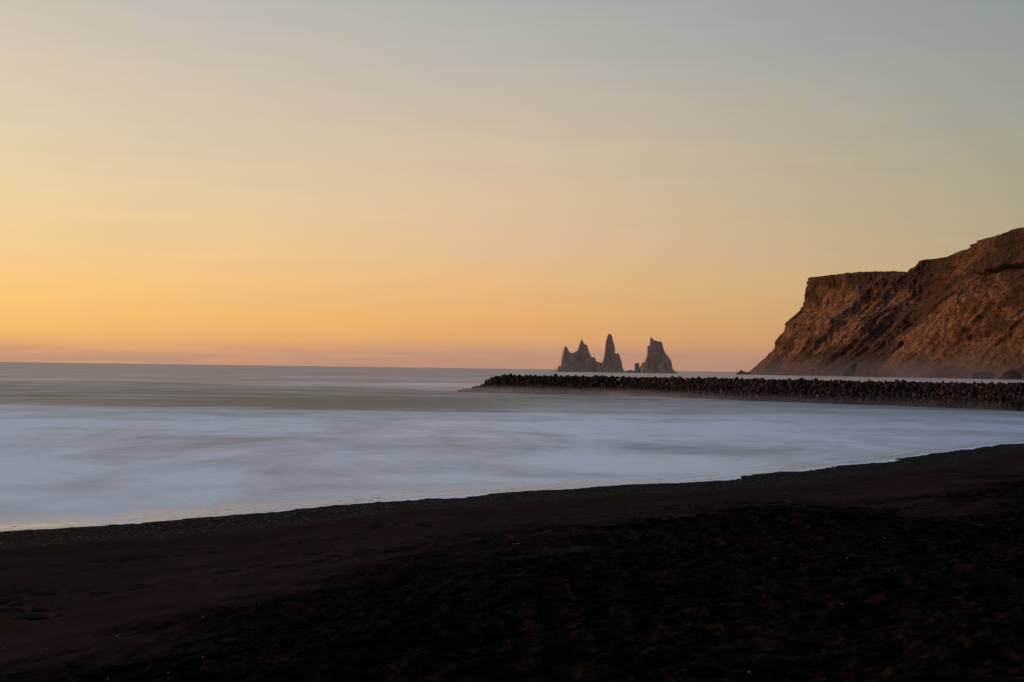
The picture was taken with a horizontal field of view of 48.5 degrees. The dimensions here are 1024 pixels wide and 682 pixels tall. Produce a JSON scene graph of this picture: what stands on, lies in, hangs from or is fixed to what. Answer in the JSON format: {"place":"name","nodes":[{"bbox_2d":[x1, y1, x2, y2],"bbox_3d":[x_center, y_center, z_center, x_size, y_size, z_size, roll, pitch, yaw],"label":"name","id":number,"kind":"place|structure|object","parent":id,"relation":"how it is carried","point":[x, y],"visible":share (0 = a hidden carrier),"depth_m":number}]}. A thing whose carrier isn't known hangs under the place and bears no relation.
{"place":"outdoors","nodes":[
{"label":"outdoors","id":0,"kind":"place"},
{"bbox_2d":[0,443,1023,681],"bbox_3d":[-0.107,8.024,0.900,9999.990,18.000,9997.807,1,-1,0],"label":"sand beach","id":1,"kind":"structure","parent":0,"point":[737,580],"depth_m":13.26},
{"bbox_2d":[461,373,1023,410],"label":"boulder pile","id":2,"kind":"object","parent":1,"relation":"on","point":[657,384],"visible":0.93,"depth_m":198.71},
{"bbox_2d":[1015,402,1021,407],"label":"boulder","id":3,"kind":"object","parent":2,"relation":"on","point":[1018,404],"visible":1,"depth_m":162.79},
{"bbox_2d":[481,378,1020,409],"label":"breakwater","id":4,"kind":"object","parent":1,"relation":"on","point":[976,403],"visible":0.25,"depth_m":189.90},
{"bbox_2d":[0,362,1023,531],"bbox_3d":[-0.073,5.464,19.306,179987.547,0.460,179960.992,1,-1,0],"label":"sea","id":5,"kind":"structure","parent":0,"point":[91,444],"depth_m":83.49},
{"bbox_2d":[551,340,606,372],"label":"sea stack","id":6,"kind":"object","parent":5,"relation":"in","point":[580,359],"visible":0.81,"depth_m":2288.49},
{"bbox_2d":[600,334,624,372],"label":"sea stack","id":7,"kind":"object","parent":5,"relation":"in","point":[611,362],"visible":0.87,"depth_m":2280.75},
{"bbox_2d":[634,363,639,372],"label":"sea stack","id":8,"kind":"object","parent":5,"relation":"in","point":[637,368],"visible":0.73,"depth_m":2277.74},
{"bbox_2d":[640,338,675,372],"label":"sea stack","id":9,"kind":"object","parent":5,"relation":"in","point":[657,360],"visible":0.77,"depth_m":2262.32},
{"bbox_2d":[736,370,750,374],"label":"skerry","id":10,"kind":"structure","parent":5,"relation":"in","point":[740,372],"depth_m":2047.67},
{"bbox_2d":[0,0,1023,371],"label":"sky","id":11,"kind":"structure","parent":0,"point":[492,184]},
{"bbox_2d":[749,227,1023,379],"bbox_3d":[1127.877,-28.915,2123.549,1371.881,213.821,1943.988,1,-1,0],"label":"headland","id":12,"kind":"structure","parent":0,"point":[959,315],"depth_m":1754.35},
{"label":"boulder","id":13,"kind":"object","parent":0,"visible":0},
{"bbox_2d":[951,397,959,402],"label":"boulder","id":14,"kind":"object","parent":13,"relation":"on","point":[954,400],"visible":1,"depth_m":171.58}
]}

